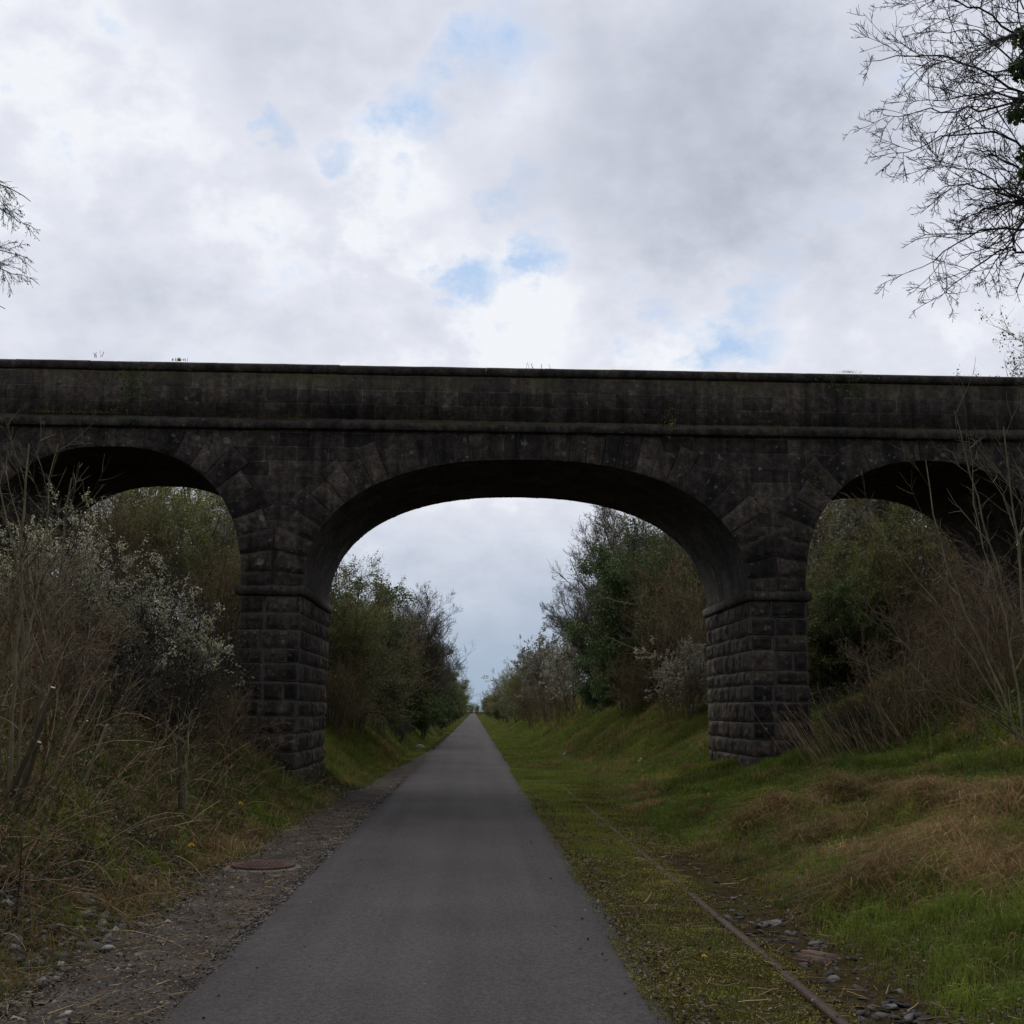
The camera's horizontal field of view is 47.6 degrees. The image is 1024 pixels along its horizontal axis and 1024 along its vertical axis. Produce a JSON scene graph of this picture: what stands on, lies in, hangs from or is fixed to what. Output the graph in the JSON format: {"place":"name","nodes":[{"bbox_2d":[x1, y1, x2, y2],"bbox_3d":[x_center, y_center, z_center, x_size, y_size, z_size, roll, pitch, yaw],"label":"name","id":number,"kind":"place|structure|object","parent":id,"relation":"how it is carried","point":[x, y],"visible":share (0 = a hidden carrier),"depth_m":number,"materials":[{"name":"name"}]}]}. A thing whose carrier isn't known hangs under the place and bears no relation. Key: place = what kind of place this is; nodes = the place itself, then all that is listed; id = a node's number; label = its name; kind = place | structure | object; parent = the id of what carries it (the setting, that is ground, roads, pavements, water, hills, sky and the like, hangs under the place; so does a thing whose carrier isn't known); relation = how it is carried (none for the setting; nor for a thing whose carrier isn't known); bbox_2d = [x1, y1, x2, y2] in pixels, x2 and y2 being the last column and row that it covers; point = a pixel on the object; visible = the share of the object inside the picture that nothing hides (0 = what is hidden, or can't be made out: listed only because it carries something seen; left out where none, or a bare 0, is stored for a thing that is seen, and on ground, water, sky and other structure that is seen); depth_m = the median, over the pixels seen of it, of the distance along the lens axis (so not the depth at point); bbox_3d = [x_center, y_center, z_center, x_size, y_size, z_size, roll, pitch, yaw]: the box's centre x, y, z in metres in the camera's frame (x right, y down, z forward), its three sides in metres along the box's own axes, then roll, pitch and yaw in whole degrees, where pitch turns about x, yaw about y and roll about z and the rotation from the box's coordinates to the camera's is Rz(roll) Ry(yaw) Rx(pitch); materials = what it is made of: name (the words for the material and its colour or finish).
{"place":"outdoors","nodes":[
{"label":"outdoors","id":0,"kind":"place"},
{"bbox_2d":[161,713,673,1023],"bbox_3d":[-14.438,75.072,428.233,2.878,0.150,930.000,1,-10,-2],"label":"path","id":1,"kind":"structure","parent":0,"point":[437,908],"depth_m":8.60,"materials":[{"name":"grey asphalt"}]},
{"bbox_2d":[0,596,1023,1023],"bbox_3d":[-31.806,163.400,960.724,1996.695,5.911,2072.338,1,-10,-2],"label":"ground","id":2,"kind":"structure","parent":0,"point":[836,990],"depth_m":8.98,"materials":[{"name":"green plant"}]},
{"bbox_2d":[0,181,40,308],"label":"birch tree","id":3,"kind":"object","parent":2,"relation":"on","point":[3,225],"visible":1,"depth_m":16.97,"materials":[{"name":"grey plant"}]},
{"bbox_2d":[0,477,122,608],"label":"bare shrub","id":4,"kind":"object","parent":2,"relation":"on","point":[37,511],"visible":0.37,"depth_m":19.40,"materials":[{"name":"brown plant"}]},
{"bbox_2d":[0,410,134,821],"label":"coppiced sapling","id":5,"kind":"object","parent":2,"relation":"on","point":[32,750],"visible":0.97,"depth_m":9.93,"materials":[{"name":"brown plant"}]},
{"bbox_2d":[0,538,141,761],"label":"bare shrub","id":6,"kind":"object","parent":2,"relation":"on","point":[31,688],"visible":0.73,"depth_m":12.36,"materials":[{"name":"brown plant"}]},
{"bbox_2d":[0,504,153,691],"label":"bare shrub","id":7,"kind":"object","parent":2,"relation":"on","point":[76,560],"visible":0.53,"depth_m":15.65,"materials":[{"name":"brown plant"}]},
{"bbox_2d":[0,638,178,749],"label":"bare shrub","id":8,"kind":"object","parent":2,"relation":"on","point":[90,700],"visible":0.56,"depth_m":13.90,"materials":[{"name":"brown plant"}]},
{"bbox_2d":[0,483,201,682],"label":"blackthorn","id":9,"kind":"object","parent":2,"relation":"on","point":[81,556],"visible":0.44,"depth_m":16.68,"materials":[{"name":"grey plant"}]},
{"bbox_2d":[55,486,185,594],"bbox_3d":[-10.650,0.202,30.850,4.656,4.741,4.856,-2,-10,14],"label":"bare shrub","id":10,"kind":"object","parent":2,"relation":"on","point":[112,497],"visible":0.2,"depth_m":30.75,"materials":[{"name":"brown plant"}]},
{"bbox_2d":[53,541,202,714],"bbox_3d":[-5.709,1.819,17.478,2.109,2.508,3.160,1,-10,-2],"label":"blackthorn","id":11,"kind":"object","parent":2,"relation":"on","point":[119,587],"visible":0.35,"depth_m":17.06,"materials":[{"name":"grey plant"}]},
{"bbox_2d":[67,488,199,615],"bbox_3d":[-9.064,1.131,28.210,3.386,3.448,3.532,6,-11,-27],"label":"bare shrub","id":12,"kind":"object","parent":2,"relation":"on","point":[128,531],"visible":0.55,"depth_m":27.94,"materials":[{"name":"brown plant"}]},
{"bbox_2d":[60,487,218,594],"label":"hawthorn","id":13,"kind":"object","parent":2,"relation":"on","point":[140,489],"visible":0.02,"depth_m":36.76,"materials":[{"name":"green plant"}]},
{"bbox_2d":[72,547,215,685],"bbox_3d":[-6.549,1.742,19.798,2.804,2.500,1.989,-6,-12,34],"label":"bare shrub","id":14,"kind":"object","parent":2,"relation":"on","point":[168,591],"visible":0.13,"depth_m":19.68,"materials":[{"name":"brown plant"}]},
{"bbox_2d":[0,533,321,942],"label":"bush","id":15,"kind":"object","parent":2,"relation":"on","point":[101,791],"visible":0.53,"depth_m":11.91,"materials":[{"name":"plant"}]},
{"bbox_2d":[86,487,240,626],"bbox_3d":[-9.252,0.878,32.425,5.411,5.340,4.730,7,-12,-33],"label":"hawthorn","id":16,"kind":"object","parent":2,"relation":"on","point":[182,531],"visible":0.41,"depth_m":31.59,"materials":[{"name":"green plant"}]},
{"bbox_2d":[103,643,235,747],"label":"bare shrub","id":17,"kind":"object","parent":2,"relation":"on","point":[183,701],"visible":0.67,"depth_m":16.59,"materials":[{"name":"brown plant"}]},
{"bbox_2d":[101,583,254,743],"bbox_3d":[-5.306,2.283,17.463,2.602,2.406,2.625,-4,-11,25],"label":"blackthorn","id":18,"kind":"object","parent":2,"relation":"on","point":[216,645],"visible":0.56,"depth_m":17.34,"materials":[{"name":"grey plant"}]},
{"bbox_2d":[116,488,239,627],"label":"tree","id":19,"kind":"object","parent":2,"relation":"on","point":[221,531],"visible":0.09,"depth_m":32.66,"materials":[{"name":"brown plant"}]},
{"bbox_2d":[120,523,240,677],"bbox_3d":[-7.574,2.069,28.515,4.042,3.998,3.681,3,-10,-12],"label":"bare shrub","id":20,"kind":"object","parent":2,"relation":"on","point":[228,602],"visible":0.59,"depth_m":28.12,"materials":[{"name":"brown plant"}]},
{"bbox_2d":[157,698,214,808],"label":"cut sapling","id":21,"kind":"object","parent":2,"relation":"on","point":[179,778],"visible":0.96,"depth_m":13.20,"materials":[{"name":"brown plant"}]},
{"bbox_2d":[132,487,240,644],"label":"hawthorn","id":22,"kind":"object","parent":2,"relation":"on","point":[205,497],"visible":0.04,"depth_m":40.46,"materials":[{"name":"green plant"}]},
{"bbox_2d":[135,622,272,730],"bbox_3d":[-5.503,2.735,19.451,2.515,2.005,2.657,6,-11,-29],"label":"bare shrub","id":23,"kind":"object","parent":2,"relation":"on","point":[227,674],"visible":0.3,"depth_m":19.53,"materials":[{"name":"brown plant"}]},
{"bbox_2d":[0,772,408,1023],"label":"gravel","id":24,"kind":"structure","parent":2,"relation":"on","point":[259,920],"depth_m":8.65,"materials":[{"name":"grey gravel"}]},
{"bbox_2d":[8,743,439,1023],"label":"verge","id":25,"kind":"structure","parent":2,"relation":"on","point":[374,790],"depth_m":8.26,"materials":[{"name":"grey gravel"}]},
{"bbox_2d":[223,860,300,871],"bbox_3d":[-2.590,3.721,12.087,0.898,0.126,0.911,1,-10,-2],"label":"manhole cover","id":26,"kind":"object","parent":25,"relation":"on","point":[260,865],"visible":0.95,"depth_m":11.94,"materials":[{"name":"metal"}]},
{"bbox_2d":[182,668,266,764],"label":"bare shrub","id":27,"kind":"object","parent":2,"relation":"on","point":[227,721],"visible":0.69,"depth_m":18.03,"materials":[{"name":"brown plant"}]},
{"bbox_2d":[179,531,343,672],"bbox_3d":[-6.711,2.637,30.453,4.502,4.487,3.684,1,-10,-2],"label":"hawthorn","id":28,"kind":"object","parent":2,"relation":"on","point":[226,573],"visible":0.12,"depth_m":30.18,"materials":[{"name":"green plant"}]},
{"bbox_2d":[229,547,420,731],"bbox_3d":[-5.217,3.261,32.306,5.078,5.733,5.810,-7,-12,37],"label":"hawthorn","id":29,"kind":"object","parent":2,"relation":"on","point":[354,634],"visible":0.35,"depth_m":32.68,"materials":[{"name":"green plant"}]},
{"bbox_2d":[324,638,385,740],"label":"bare shrub","id":30,"kind":"object","parent":2,"relation":"on","point":[342,707],"visible":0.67,"depth_m":30.88,"materials":[{"name":"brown plant"}]},
{"bbox_2d":[327,571,437,727],"bbox_3d":[-5.410,4.530,39.226,5.515,5.458,4.470,3,-10,-14],"label":"evergreen bush","id":31,"kind":"object","parent":2,"relation":"on","point":[406,671],"visible":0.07,"depth_m":38.64,"materials":[{"name":"green plant"}]},
{"bbox_2d":[356,638,421,735],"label":"tree","id":32,"kind":"object","parent":2,"relation":"on","point":[377,726],"visible":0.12,"depth_m":42.12,"materials":[{"name":"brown plant"}]},
{"bbox_2d":[327,558,455,745],"bbox_3d":[-4.413,4.308,36.517,5.322,6.014,5.377,1,-10,-2],"label":"hawthorn","id":33,"kind":"object","parent":2,"relation":"on","point":[380,663],"visible":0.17,"depth_m":36.73,"materials":[{"name":"green plant"}]},
{"bbox_2d":[387,711,412,741],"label":"shrub","id":34,"kind":"object","parent":2,"relation":"on","point":[398,730],"visible":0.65,"depth_m":45.98,"materials":[{"name":"green plant"}]},
{"bbox_2d":[374,610,433,726],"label":"evergreen bush","id":35,"kind":"object","parent":2,"relation":"on","point":[413,648],"visible":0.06,"depth_m":51.11,"materials":[{"name":"green plant"}]},
{"bbox_2d":[352,601,456,727],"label":"tree","id":36,"kind":"object","parent":2,"relation":"on","point":[416,648],"visible":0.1,"depth_m":44.45,"materials":[{"name":"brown plant"}]},
{"bbox_2d":[395,653,452,738],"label":"evergreen bush","id":37,"kind":"object","parent":2,"relation":"on","point":[427,714],"visible":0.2,"depth_m":60.37,"materials":[{"name":"green plant"}]},
{"bbox_2d":[394,580,474,737],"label":"bare tree","id":38,"kind":"object","parent":2,"relation":"on","point":[435,655],"visible":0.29,"depth_m":55.99,"materials":[{"name":"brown plant"}]},
{"bbox_2d":[420,631,460,734],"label":"tree","id":39,"kind":"object","parent":2,"relation":"on","point":[454,673],"visible":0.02,"depth_m":67.55,"materials":[{"name":"green plant"}]},
{"bbox_2d":[428,641,458,728],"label":"evergreen bush","id":40,"kind":"object","parent":2,"relation":"on","point":[452,687],"visible":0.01,"depth_m":76.02,"materials":[{"name":"green plant"}]},
{"bbox_2d":[435,662,466,728],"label":"evergreen bush","id":41,"kind":"object","parent":2,"relation":"on","point":[451,708],"visible":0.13,"depth_m":95.63,"materials":[{"name":"green plant"}]},
{"bbox_2d":[447,670,476,723],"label":"hawthorn","id":42,"kind":"object","parent":2,"relation":"on","point":[463,702],"visible":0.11,"depth_m":126.27,"materials":[{"name":"green plant"}]},
{"bbox_2d":[480,681,502,719],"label":"hawthorn","id":43,"kind":"object","parent":2,"relation":"on","point":[493,699],"visible":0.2,"depth_m":173.00,"materials":[{"name":"green plant"}]},
{"bbox_2d":[481,667,528,722],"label":"blackthorn","id":44,"kind":"object","parent":2,"relation":"on","point":[499,690],"visible":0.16,"depth_m":116.25,"materials":[{"name":"brown plant"}]},
{"bbox_2d":[484,659,531,721],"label":"hawthorn","id":45,"kind":"object","parent":2,"relation":"on","point":[505,686],"visible":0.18,"depth_m":106.95,"materials":[{"name":"green plant"}]},
{"bbox_2d":[0,359,1023,781],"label":"stone bridge","id":46,"kind":"structure","parent":2,"relation":"on","point":[714,483],"depth_m":22.62,"materials":[{"name":"grey stone"}]},
{"bbox_2d":[107,361,161,426],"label":"ivy","id":47,"kind":"object","parent":46,"relation":"attached to","point":[133,392],"visible":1,"depth_m":22.43,"materials":[{"name":"green plant"}]},
{"bbox_2d":[796,374,876,401],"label":"ivy","id":48,"kind":"object","parent":46,"relation":"attached to","point":[851,385],"visible":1,"depth_m":22.90,"materials":[{"name":"green plant"}]},
{"bbox_2d":[0,571,1023,1023],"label":"grass","id":49,"kind":"structure","parent":2,"relation":"on","point":[770,790],"depth_m":13.14,"materials":[{"name":"green plant"}]},
{"bbox_2d":[0,555,1023,1023],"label":"dead sticks","id":50,"kind":"object","parent":2,"relation":"on","point":[126,917],"visible":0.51,"depth_m":9.31,"materials":[{"name":"brown plant"}]},
{"bbox_2d":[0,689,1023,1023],"bbox_3d":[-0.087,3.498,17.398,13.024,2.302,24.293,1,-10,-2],"label":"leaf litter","id":51,"kind":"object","parent":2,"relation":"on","point":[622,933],"visible":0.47,"depth_m":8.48,"materials":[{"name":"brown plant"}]},
{"bbox_2d":[498,658,537,721],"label":"hawthorn","id":52,"kind":"object","parent":2,"relation":"on","point":[516,700],"visible":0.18,"depth_m":95.79,"materials":[{"name":"green plant"}]},
{"bbox_2d":[506,673,557,726],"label":"bare shrub","id":53,"kind":"object","parent":2,"relation":"on","point":[529,718],"visible":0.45,"depth_m":77.02,"materials":[{"name":"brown plant"}]},
{"bbox_2d":[515,644,567,709],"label":"evergreen bush","id":54,"kind":"object","parent":2,"relation":"on","point":[533,678],"visible":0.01,"depth_m":88.95,"materials":[{"name":"green plant"}]},
{"bbox_2d":[518,639,571,717],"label":"blackthorn","id":55,"kind":"object","parent":2,"relation":"on","point":[540,679],"visible":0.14,"depth_m":82.98,"materials":[{"name":"brown plant"}]},
{"bbox_2d":[506,631,589,721],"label":"blackthorn","id":56,"kind":"object","parent":2,"relation":"on","point":[534,667],"visible":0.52,"depth_m":69.81,"materials":[{"name":"grey plant"}]},
{"bbox_2d":[525,675,578,726],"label":"bare shrub","id":57,"kind":"object","parent":2,"relation":"on","point":[557,704],"visible":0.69,"depth_m":61.26,"materials":[{"name":"brown plant"}]},
{"bbox_2d":[538,607,592,717],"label":"blackthorn","id":58,"kind":"object","parent":2,"relation":"on","point":[570,677],"visible":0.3,"depth_m":58.16,"materials":[{"name":"grey plant"}]},
{"bbox_2d":[114,597,1023,751],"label":"bramble cover","id":59,"kind":"object","parent":2,"relation":"on","point":[980,708],"visible":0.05,"depth_m":22.73,"materials":[{"name":"brown plant"}]},
{"bbox_2d":[539,575,600,706],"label":"bare tree","id":60,"kind":"object","parent":2,"relation":"on","point":[581,619],"visible":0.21,"depth_m":55.55,"materials":[{"name":"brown plant"}]},
{"bbox_2d":[568,617,637,713],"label":"evergreen bush","id":61,"kind":"object","parent":2,"relation":"on","point":[591,689],"visible":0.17,"depth_m":49.77,"materials":[{"name":"green plant"}]},
{"bbox_2d":[546,505,668,621],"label":"bare tree","id":62,"kind":"object","parent":2,"relation":"on","point":[604,522],"visible":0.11,"depth_m":50.77,"materials":[{"name":"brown plant"}]},
{"bbox_2d":[561,541,665,709],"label":"evergreen bush","id":63,"kind":"object","parent":2,"relation":"on","point":[611,577],"visible":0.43,"depth_m":42.51,"materials":[{"name":"green plant"}]},
{"bbox_2d":[578,512,668,689],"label":"ivy clad tree","id":64,"kind":"object","parent":2,"relation":"on","point":[631,544],"visible":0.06,"depth_m":45.73,"materials":[{"name":"green plant"}]},
{"bbox_2d":[586,649,662,717],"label":"bare shrub","id":65,"kind":"object","parent":2,"relation":"on","point":[638,689],"visible":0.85,"depth_m":39.63,"materials":[{"name":"brown plant"}]},
{"bbox_2d":[585,549,708,713],"bbox_3d":[5.452,3.494,34.281,5.077,4.957,4.868,9,-13,-42],"label":"bare shrub","id":66,"kind":"object","parent":2,"relation":"on","point":[700,637],"visible":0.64,"depth_m":34.34,"materials":[{"name":"brown plant"}]},
{"bbox_2d":[591,525,708,695],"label":"hawthorn","id":67,"kind":"object","parent":2,"relation":"on","point":[635,572],"visible":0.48,"depth_m":38.53,"materials":[{"name":"green plant"}]},
{"bbox_2d":[594,513,706,692],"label":"evergreen bush","id":68,"kind":"object","parent":2,"relation":"on","point":[659,546],"visible":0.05,"depth_m":42.22,"materials":[{"name":"green plant"}]},
{"bbox_2d":[529,758,786,971],"bbox_3d":[1.178,5.917,24.302,0.135,0.185,34.204,1,-10,-2],"label":"rusty rail","id":69,"kind":"object","parent":2,"relation":"on","point":[720,920],"visible":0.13,"depth_m":9.33,"materials":[{"name":"brown metal"}]},
{"bbox_2d":[633,635,709,729],"bbox_3d":[4.770,4.814,32.769,2.942,2.671,2.429,1,-10,-4],"label":"blackthorn","id":70,"kind":"object","parent":2,"relation":"on","point":[684,670],"visible":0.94,"depth_m":32.61,"materials":[{"name":"grey plant"}]},
{"bbox_2d":[536,811,866,1023],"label":"moss","id":71,"kind":"object","parent":2,"relation":"on","point":[686,953],"visible":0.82,"depth_m":7.86,"materials":[{"name":"green plant"}]},
{"bbox_2d":[698,553,868,696],"bbox_3d":[7.075,3.107,29.571,3.684,4.160,4.215,9,-13,-42],"label":"hawthorn","id":72,"kind":"object","parent":2,"relation":"on","point":[818,650],"visible":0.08,"depth_m":28.64,"materials":[{"name":"green plant"}]},
{"bbox_2d":[573,796,1020,1023],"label":"ballast","id":73,"kind":"structure","parent":2,"relation":"on","point":[910,1015],"depth_m":7.12,"materials":[{"name":"stone"}]},
{"bbox_2d":[779,970,849,1023],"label":"rusty rail","id":74,"kind":"object","parent":2,"relation":"on","point":[830,1013],"visible":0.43,"depth_m":6.65,"materials":[{"name":"brown metal"}]},
{"bbox_2d":[796,949,840,964],"bbox_3d":[2.096,3.071,7.923,0.294,0.106,0.165,-6,-9,41],"label":"sleeper end","id":75,"kind":"object","parent":2,"relation":"on","point":[818,957],"visible":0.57,"depth_m":7.90,"materials":[{"name":"brown wood"}]},
{"bbox_2d":[806,555,851,679],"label":"bare shrub","id":76,"kind":"object","parent":2,"relation":"on","point":[812,607],"visible":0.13,"depth_m":30.43,"materials":[{"name":"brown plant"}]},
{"bbox_2d":[807,573,893,693],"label":"evergreen bush","id":77,"kind":"object","parent":2,"relation":"on","point":[839,599],"visible":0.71,"depth_m":28.72,"materials":[{"name":"green plant"}]},
{"bbox_2d":[806,499,898,658],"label":"tree","id":78,"kind":"object","parent":2,"relation":"on","point":[816,551],"visible":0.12,"depth_m":32.61,"materials":[{"name":"green plant"}]},
{"bbox_2d":[806,680,899,750],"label":"bare shrub","id":79,"kind":"object","parent":2,"relation":"on","point":[841,715],"visible":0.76,"depth_m":20.49,"materials":[{"name":"brown plant"}]},
{"bbox_2d":[807,498,939,589],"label":"tree","id":80,"kind":"object","parent":2,"relation":"on","point":[853,513],"visible":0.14,"depth_m":32.78,"materials":[{"name":"green plant"}]},
{"bbox_2d":[806,503,942,667],"bbox_3d":[9.002,2.289,30.603,4.690,4.674,3.838,-9,-14,44],"label":"hawthorn","id":81,"kind":"object","parent":2,"relation":"on","point":[865,574],"visible":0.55,"depth_m":30.03,"materials":[{"name":"green plant"}]},
{"bbox_2d":[820,498,951,624],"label":"hawthorn","id":82,"kind":"object","parent":2,"relation":"on","point":[896,513],"visible":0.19,"depth_m":32.45,"materials":[{"name":"green plant"}]},
{"bbox_2d":[751,615,1021,763],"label":"dry stalks","id":83,"kind":"object","parent":2,"relation":"on","point":[828,733],"visible":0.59,"depth_m":19.59,"materials":[{"name":"brown plant"}]},
{"bbox_2d":[833,601,948,744],"bbox_3d":[6.441,2.732,19.697,2.066,2.537,2.095,-4,-11,24],"label":"bare shrub","id":84,"kind":"object","parent":2,"relation":"on","point":[913,696],"visible":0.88,"depth_m":19.64,"materials":[{"name":"brown plant"}]},
{"bbox_2d":[823,514,964,657],"bbox_3d":[10.515,2.011,31.608,4.272,4.216,3.734,-1,-10,11],"label":"hawthorn","id":85,"kind":"object","parent":2,"relation":"on","point":[928,546],"visible":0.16,"depth_m":31.07,"materials":[{"name":"green plant"}]},
{"bbox_2d":[835,504,974,655],"bbox_3d":[10.546,1.343,29.444,4.499,4.887,4.941,-3,-10,21],"label":"tree","id":86,"kind":"object","parent":2,"relation":"on","point":[949,544],"visible":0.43,"depth_m":29.70,"materials":[{"name":"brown plant"}]},
{"bbox_2d":[863,561,971,652],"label":"bare shrub","id":87,"kind":"object","parent":2,"relation":"on","point":[934,591],"visible":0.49,"depth_m":27.81,"materials":[{"name":"brown plant"}]},
{"bbox_2d":[823,443,1023,742],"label":"bare sapling","id":88,"kind":"object","parent":2,"relation":"on","point":[1016,733],"visible":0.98,"depth_m":13.76,"materials":[{"name":"brown plant"}]},
{"bbox_2d":[831,572,1023,762],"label":"undergrowth","id":89,"kind":"object","parent":2,"relation":"on","point":[967,708],"visible":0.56,"depth_m":18.05,"materials":[{"name":"brown plant"}]},
{"bbox_2d":[843,0,1023,322],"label":"ash tree","id":90,"kind":"object","parent":2,"relation":"on","point":[1016,114],"visible":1,"depth_m":15.14,"materials":[{"name":"brown plant"}]},
{"bbox_2d":[906,514,973,629],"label":"hawthorn","id":91,"kind":"object","parent":2,"relation":"on","point":[931,520],"visible":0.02,"depth_m":32.00,"materials":[{"name":"brown plant"}]},
{"bbox_2d":[903,567,1023,720],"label":"bare shrub","id":92,"kind":"object","parent":2,"relation":"on","point":[959,660],"visible":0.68,"depth_m":18.62,"materials":[{"name":"brown plant"}]},
{"bbox_2d":[904,525,1023,704],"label":"bare shrub","id":93,"kind":"object","parent":2,"relation":"on","point":[995,618],"visible":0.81,"depth_m":17.87,"materials":[{"name":"brown plant"}]},
{"bbox_2d":[921,359,1023,641],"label":"bare sapling","id":94,"kind":"object","parent":2,"relation":"on","point":[1018,538],"visible":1,"depth_m":12.81,"materials":[{"name":"brown plant"}]},
{"bbox_2d":[956,299,1023,376],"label":"hawthorn","id":95,"kind":"object","parent":2,"relation":"on","point":[1014,357],"visible":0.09,"depth_m":33.37,"materials":[{"name":"brown plant"}]},
{"bbox_2d":[0,0,1023,711],"label":"sky","id":96,"kind":"structure","parent":0,"point":[663,185],"materials":[{"name":"white"}]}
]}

